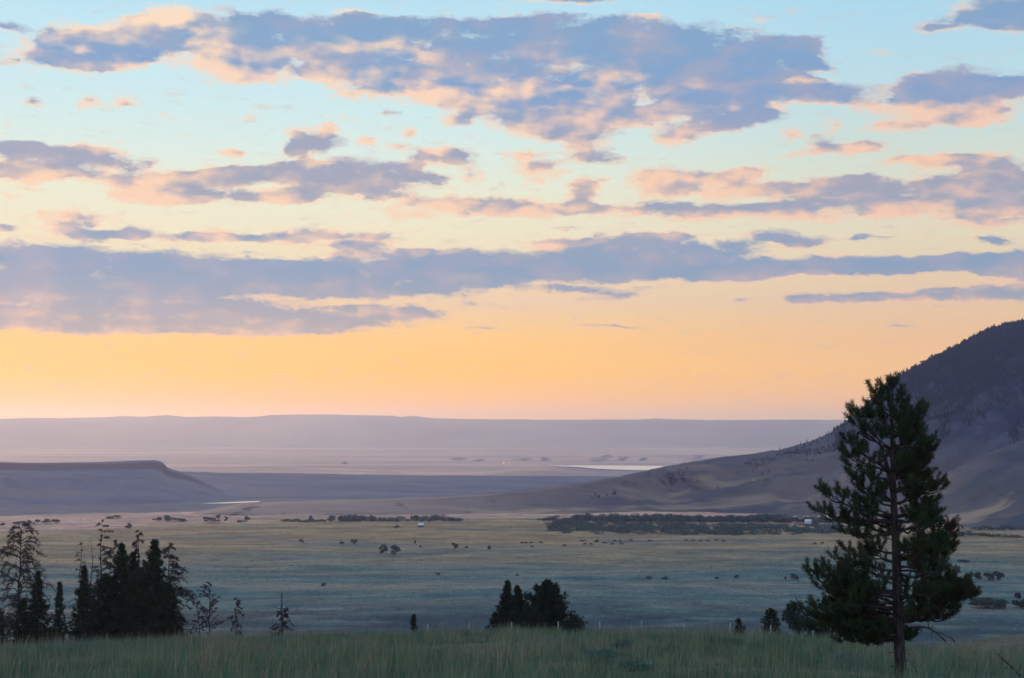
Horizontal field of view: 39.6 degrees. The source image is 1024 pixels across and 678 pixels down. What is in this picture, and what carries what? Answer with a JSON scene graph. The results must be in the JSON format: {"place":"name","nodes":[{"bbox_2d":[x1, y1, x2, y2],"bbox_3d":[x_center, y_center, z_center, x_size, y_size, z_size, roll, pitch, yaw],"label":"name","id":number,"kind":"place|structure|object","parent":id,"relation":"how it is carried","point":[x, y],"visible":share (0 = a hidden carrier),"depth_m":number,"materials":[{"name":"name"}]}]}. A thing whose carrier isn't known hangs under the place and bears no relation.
{"place":"outdoors","nodes":[
{"label":"outdoors","id":0,"kind":"place"},
{"bbox_2d":[0,460,225,504],"bbox_3d":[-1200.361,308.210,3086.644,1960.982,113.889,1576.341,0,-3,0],"label":"mesa","id":1,"kind":"structure","parent":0,"point":[112,482],"depth_m":2790.56,"materials":[{"name":"stone"}]},
{"bbox_2d":[206,501,259,503],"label":"pond","id":2,"kind":"structure","parent":0,"point":[236,502],"depth_m":2699.20,"materials":[{"name":"white liquid"}]},
{"bbox_2d":[180,471,618,499],"bbox_3d":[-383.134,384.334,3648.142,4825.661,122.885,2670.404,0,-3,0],"label":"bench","id":3,"kind":"object","parent":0,"point":[234,486],"visible":0.26,"depth_m":3322.66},
{"bbox_2d":[0,414,846,448],"bbox_3d":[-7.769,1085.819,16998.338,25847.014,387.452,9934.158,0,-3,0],"label":"ridge","id":4,"kind":"structure","parent":0,"point":[296,431],"depth_m":16228.42,"materials":[{"name":"purple stone"}]},
{"bbox_2d":[0,447,1023,677],"bbox_3d":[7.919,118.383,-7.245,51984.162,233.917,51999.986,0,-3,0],"label":"ground","id":5,"kind":"structure","parent":0,"point":[199,542],"depth_m":866.11,"materials":[{"name":"plant"}]},
{"bbox_2d":[0,608,11,647],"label":"conifer","id":6,"kind":"object","parent":5,"relation":"on","point":[2,627],"visible":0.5,"depth_m":108.83,"materials":[{"name":"green plant"}]},
{"bbox_2d":[3,598,40,647],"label":"conifer","id":7,"kind":"object","parent":5,"relation":"on","point":[20,616],"visible":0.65,"depth_m":111.69,"materials":[{"name":"green plant"}]},
{"bbox_2d":[0,522,63,645],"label":"dead tree","id":8,"kind":"object","parent":5,"relation":"on","point":[28,557],"visible":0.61,"depth_m":116.95,"materials":[{"name":"brown wood"}]},
{"bbox_2d":[20,570,53,645],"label":"conifer","id":9,"kind":"object","parent":5,"relation":"on","point":[37,600],"visible":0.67,"depth_m":112.77,"materials":[{"name":"green plant"}]},
{"bbox_2d":[46,581,72,644],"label":"conifer","id":10,"kind":"object","parent":5,"relation":"on","point":[61,624],"visible":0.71,"depth_m":110.78,"materials":[{"name":"green plant"}]},
{"bbox_2d":[66,542,85,618],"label":"dead tree","id":11,"kind":"object","parent":5,"relation":"on","point":[78,575],"visible":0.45,"depth_m":120.96,"materials":[{"name":"brown wood"}]},
{"bbox_2d":[66,564,92,643],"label":"conifer","id":12,"kind":"object","parent":5,"relation":"on","point":[82,592],"visible":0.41,"depth_m":113.71,"materials":[{"name":"green plant"}]},
{"bbox_2d":[88,541,94,636],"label":"dead tree","id":13,"kind":"object","parent":5,"relation":"on","point":[92,568],"visible":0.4,"depth_m":122.04,"materials":[{"name":"brown wood"}]},
{"bbox_2d":[71,520,114,621],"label":"dead tree","id":14,"kind":"object","parent":5,"relation":"on","point":[103,547],"visible":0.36,"depth_m":116.87,"materials":[{"name":"brown wood"}]},
{"bbox_2d":[68,572,131,642],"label":"conifer","id":15,"kind":"object","parent":5,"relation":"on","point":[96,608],"visible":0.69,"depth_m":111.48,"materials":[{"name":"green plant"}]},
{"bbox_2d":[97,540,118,596],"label":"dead tree","id":16,"kind":"object","parent":5,"relation":"on","point":[113,557],"visible":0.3,"depth_m":117.95,"materials":[{"name":"brown wood"}]},
{"bbox_2d":[99,541,137,639],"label":"conifer","id":17,"kind":"object","parent":5,"relation":"on","point":[120,573],"visible":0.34,"depth_m":112.76,"materials":[{"name":"green plant"}]},
{"bbox_2d":[127,551,138,631],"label":"conifer","id":18,"kind":"object","parent":5,"relation":"on","point":[132,566],"visible":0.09,"depth_m":114.99,"materials":[{"name":"green plant"}]},
{"bbox_2d":[95,566,173,642],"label":"conifer","id":19,"kind":"object","parent":5,"relation":"on","point":[147,611],"visible":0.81,"depth_m":110.58,"materials":[{"name":"green plant"}]},
{"bbox_2d":[131,530,143,606],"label":"dead tree","id":20,"kind":"object","parent":5,"relation":"on","point":[137,550],"visible":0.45,"depth_m":116.14,"materials":[{"name":"brown wood"}]},
{"bbox_2d":[136,538,182,639],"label":"conifer","id":21,"kind":"object","parent":5,"relation":"on","point":[154,560],"visible":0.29,"depth_m":113.84,"materials":[{"name":"green plant"}]},
{"bbox_2d":[163,515,173,520],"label":"leafy tree","id":22,"kind":"object","parent":5,"relation":"on","point":[168,517],"visible":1,"depth_m":1194.90,"materials":[{"name":"green plant"}]},
{"bbox_2d":[153,582,192,639],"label":"conifer","id":23,"kind":"object","parent":5,"relation":"on","point":[170,604],"visible":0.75,"depth_m":111.65,"materials":[{"name":"green plant"}]},
{"bbox_2d":[151,542,196,638],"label":"dead tree","id":24,"kind":"object","parent":5,"relation":"on","point":[175,566],"visible":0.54,"depth_m":115.96,"materials":[{"name":"brown wood"}]},
{"bbox_2d":[187,592,211,634],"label":"dead tree","id":25,"kind":"object","parent":5,"relation":"on","point":[199,613],"visible":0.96,"depth_m":113.69,"materials":[{"name":"brown wood"}]},
{"bbox_2d":[189,581,223,636],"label":"dead tree","id":26,"kind":"object","parent":5,"relation":"on","point":[211,604],"visible":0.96,"depth_m":114.88,"materials":[{"name":"brown wood"}]},
{"bbox_2d":[203,517,219,521],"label":"leafy tree","id":27,"kind":"object","parent":5,"relation":"on","point":[210,519],"visible":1,"depth_m":1171.69,"materials":[{"name":"green plant"}]},
{"bbox_2d":[223,597,244,639],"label":"dead tree","id":28,"kind":"object","parent":5,"relation":"on","point":[236,616],"visible":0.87,"depth_m":111.85,"materials":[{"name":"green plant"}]},
{"bbox_2d":[212,616,332,623],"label":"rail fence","id":29,"kind":"object","parent":5,"relation":"on","point":[242,620],"visible":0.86,"depth_m":572.89,"materials":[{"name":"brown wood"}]},
{"bbox_2d":[266,607,294,636],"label":"dead tree","id":30,"kind":"object","parent":5,"relation":"on","point":[286,615],"visible":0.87,"depth_m":110.80,"materials":[{"name":"brown wood"}]},
{"bbox_2d":[278,593,284,632],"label":"utility pole","id":31,"kind":"object","parent":5,"relation":"on","point":[281,608],"visible":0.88,"depth_m":170.29,"materials":[{"name":"brown wood"}]},
{"bbox_2d":[280,514,463,521],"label":"tree belt","id":32,"kind":"object","parent":5,"relation":"on","point":[348,517],"visible":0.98,"depth_m":1208.88,"materials":[{"name":"green plant"}]},
{"bbox_2d":[379,544,387,552],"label":"leafy tree","id":33,"kind":"object","parent":5,"relation":"on","point":[385,547],"visible":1,"depth_m":889.49,"materials":[{"name":"green plant"}]},
{"bbox_2d":[390,544,400,553],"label":"leafy tree","id":34,"kind":"object","parent":5,"relation":"on","point":[395,547],"visible":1,"depth_m":880.14,"materials":[{"name":"green plant"}]},
{"bbox_2d":[409,614,417,631],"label":"conifer","id":35,"kind":"object","parent":5,"relation":"on","point":[413,621],"visible":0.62,"depth_m":110.79,"materials":[{"name":"green plant"}]},
{"bbox_2d":[486,611,503,632],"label":"conifer","id":36,"kind":"object","parent":5,"relation":"on","point":[494,618],"visible":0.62,"depth_m":111.78,"materials":[{"name":"green plant"}]},
{"bbox_2d":[489,580,514,629],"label":"conifer","id":37,"kind":"object","parent":5,"relation":"on","point":[506,596],"visible":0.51,"depth_m":114.68,"materials":[{"name":"green plant"}]},
{"bbox_2d":[0,616,1023,677],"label":"grass","id":38,"kind":"structure","parent":5,"relation":"on","point":[803,644],"depth_m":53.51,"materials":[{"name":"green plant"}]},
{"bbox_2d":[501,584,525,627],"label":"conifer","id":39,"kind":"object","parent":5,"relation":"on","point":[517,601],"visible":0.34,"depth_m":114.16,"materials":[{"name":"green plant"}]},
{"bbox_2d":[511,457,531,460],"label":"grove","id":40,"kind":"object","parent":5,"relation":"on","point":[523,459],"visible":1,"depth_m":9352.91,"materials":[{"name":"green wood"}]},
{"bbox_2d":[42,559,1020,631],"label":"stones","id":41,"kind":"object","parent":5,"relation":"on","point":[549,570],"visible":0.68,"depth_m":683.36,"materials":[{"name":"grey stone"}]},
{"bbox_2d":[509,605,555,633],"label":"bush","id":42,"kind":"object","parent":5,"relation":"on","point":[528,612],"visible":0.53,"depth_m":110.70,"materials":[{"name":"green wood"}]},
{"bbox_2d":[507,578,587,631],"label":"conifer","id":43,"kind":"object","parent":5,"relation":"on","point":[549,603],"visible":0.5,"depth_m":113.10,"materials":[{"name":"green plant"}]},
{"bbox_2d":[536,515,564,520],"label":"tree belt","id":44,"kind":"object","parent":5,"relation":"on","point":[553,517],"visible":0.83,"depth_m":1192.10,"materials":[{"name":"green plant"}]},
{"bbox_2d":[559,615,586,634],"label":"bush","id":45,"kind":"object","parent":5,"relation":"on","point":[573,621],"visible":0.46,"depth_m":109.78,"materials":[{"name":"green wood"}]},
{"bbox_2d":[573,643,594,652],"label":"sagebrush","id":46,"kind":"object","parent":5,"relation":"on","point":[580,646],"visible":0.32,"depth_m":68.74,"materials":[{"name":"green plant"}]},
{"bbox_2d":[589,457,610,461],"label":"grove","id":47,"kind":"object","parent":5,"relation":"on","point":[602,459],"visible":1,"depth_m":9105.99,"materials":[{"name":"plant"}]},
{"bbox_2d":[577,648,624,660],"bbox_3d":[3.341,12.312,54.786,1.750,0.820,1.667,1,-4,-23],"label":"sagebrush","id":48,"kind":"object","parent":5,"relation":"on","point":[600,652],"visible":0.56,"depth_m":54.59,"materials":[{"name":"green plant"}]},
{"bbox_2d":[427,621,813,637],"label":"wire fence","id":49,"kind":"object","parent":5,"relation":"on","point":[628,628],"visible":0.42,"depth_m":108.31,"materials":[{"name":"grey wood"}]},
{"bbox_2d":[611,639,633,649],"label":"sagebrush","id":50,"kind":"object","parent":5,"relation":"on","point":[617,642],"visible":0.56,"depth_m":72.25,"materials":[{"name":"green plant"}]},
{"bbox_2d":[620,659,651,671],"bbox_3d":[4.137,10.970,47.159,1.113,0.644,1.299,0,-3,0],"label":"sagebrush","id":51,"kind":"object","parent":5,"relation":"on","point":[636,662],"visible":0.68,"depth_m":46.94,"materials":[{"name":"green plant"}]},
{"bbox_2d":[659,646,681,652],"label":"sagebrush","id":52,"kind":"object","parent":5,"relation":"on","point":[669,648],"visible":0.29,"depth_m":68.85,"materials":[{"name":"green plant"}]},
{"bbox_2d":[684,457,704,460],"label":"grove","id":53,"kind":"object","parent":5,"relation":"on","point":[697,458],"visible":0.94,"depth_m":9303.21,"materials":[{"name":"plant"}]},
{"bbox_2d":[544,513,907,534],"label":"willow wood","id":54,"kind":"object","parent":5,"relation":"on","point":[574,520],"visible":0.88,"depth_m":1132.71,"materials":[{"name":"green plant"}]},
{"bbox_2d":[717,637,745,645],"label":"sagebrush","id":55,"kind":"object","parent":5,"relation":"on","point":[731,640],"visible":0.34,"depth_m":80.58,"materials":[{"name":"green plant"}]},
{"bbox_2d":[732,617,746,636],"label":"conifer","id":56,"kind":"object","parent":5,"relation":"on","point":[738,620],"visible":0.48,"depth_m":110.80,"materials":[{"name":"green plant"}]},
{"bbox_2d":[756,607,786,636],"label":"conifer","id":57,"kind":"object","parent":5,"relation":"on","point":[772,614],"visible":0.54,"depth_m":110.70,"materials":[{"name":"green plant"}]},
{"bbox_2d":[789,573,798,578],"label":"leafy tree","id":58,"kind":"object","parent":5,"relation":"on","point":[794,576],"visible":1,"depth_m":730.07,"materials":[{"name":"green plant"}]},
{"bbox_2d":[781,596,811,636],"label":"bush","id":59,"kind":"object","parent":5,"relation":"on","point":[791,609],"visible":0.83,"depth_m":108.80,"materials":[{"name":"green plant"}]},
{"bbox_2d":[805,519,811,524],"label":"white building","id":60,"kind":"structure","parent":5,"relation":"on","point":[807,521],"depth_m":1158.45,"materials":[{"name":"white"}]},
{"bbox_2d":[791,598,853,641],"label":"bush","id":61,"kind":"object","parent":5,"relation":"on","point":[818,631],"visible":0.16,"depth_m":106.79,"materials":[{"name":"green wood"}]},
{"bbox_2d":[831,651,863,661],"bbox_3d":[14.222,13.599,59.992,1.512,0.710,1.523,2,-4,-24],"label":"sagebrush","id":62,"kind":"object","parent":5,"relation":"on","point":[846,655],"visible":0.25,"depth_m":60.08,"materials":[{"name":"green plant"}]},
{"bbox_2d":[800,371,982,677],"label":"pine tree","id":63,"kind":"object","parent":5,"relation":"on","point":[850,602],"visible":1,"depth_m":37.72,"materials":[{"name":"green plant"}]},
{"bbox_2d":[944,562,960,576],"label":"leafy tree","id":64,"kind":"object","parent":5,"relation":"on","point":[957,569],"visible":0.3,"depth_m":735.08,"materials":[{"name":"green plant"}]},
{"bbox_2d":[908,530,1023,537],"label":"willow wood","id":65,"kind":"object","parent":5,"relation":"on","point":[962,533],"visible":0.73,"depth_m":1034.57,"materials":[{"name":"green plant"}]},
{"bbox_2d":[974,571,981,579],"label":"leafy tree","id":66,"kind":"object","parent":5,"relation":"on","point":[977,574],"visible":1,"depth_m":732.69,"materials":[{"name":"green plant"}]},
{"bbox_2d":[968,597,1008,607],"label":"leafy tree","id":67,"kind":"object","parent":5,"relation":"on","point":[988,602],"visible":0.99,"depth_m":627.86,"materials":[{"name":"green plant"}]},
{"bbox_2d":[983,572,993,579],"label":"leafy tree","id":68,"kind":"object","parent":5,"relation":"on","point":[988,574],"visible":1,"depth_m":731.04,"materials":[{"name":"green plant"}]},
{"bbox_2d":[970,525,1023,530],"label":"willow wood","id":69,"kind":"object","parent":5,"relation":"on","point":[991,528],"visible":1,"depth_m":1107.06,"materials":[{"name":"green plant"}]},
{"bbox_2d":[991,571,1004,580],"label":"leafy tree","id":70,"kind":"object","parent":5,"relation":"on","point":[998,574],"visible":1,"depth_m":730.90,"materials":[{"name":"green plant"}]},
{"bbox_2d":[996,652,1021,676],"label":"dead branch","id":71,"kind":"object","parent":5,"relation":"on","point":[1011,666],"visible":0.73,"depth_m":38.52,"materials":[{"name":"brown wood"}]},
{"bbox_2d":[1011,593,1023,607],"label":"leafy tree","id":72,"kind":"object","parent":5,"relation":"on","point":[1016,602],"visible":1,"depth_m":628.50,"materials":[{"name":"green plant"}]},
{"bbox_2d":[0,0,1023,419],"label":"sky","id":73,"kind":"structure","parent":0,"point":[449,209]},
{"bbox_2d":[190,323,1023,517],"bbox_3d":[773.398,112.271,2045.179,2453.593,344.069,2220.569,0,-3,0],"label":"mountain","id":74,"kind":"structure","parent":0,"point":[784,485],"depth_m":1607.68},
{"bbox_2d":[593,442,840,497],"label":"scrub","id":75,"kind":"object","parent":74,"relation":"on","point":[784,453],"visible":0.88,"depth_m":1746.48,"materials":[{"name":"green plant"}]},
{"bbox_2d":[833,318,1023,450],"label":"forest","id":76,"kind":"object","parent":74,"relation":"on","point":[957,366],"visible":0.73,"depth_m":1927.96,"materials":[{"name":"plant"}]},
{"bbox_2d":[551,465,662,469],"bbox_3d":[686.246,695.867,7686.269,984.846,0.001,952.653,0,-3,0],"label":"lake","id":77,"kind":"structure","parent":0,"point":[620,467],"depth_m":7734.23,"materials":[{"name":"white liquid"}]},
{"bbox_2d":[880,440,1023,529],"bbox_3d":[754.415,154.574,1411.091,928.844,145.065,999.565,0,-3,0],"label":"foothill","id":78,"kind":"structure","parent":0,"point":[987,489],"depth_m":1231.23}
]}

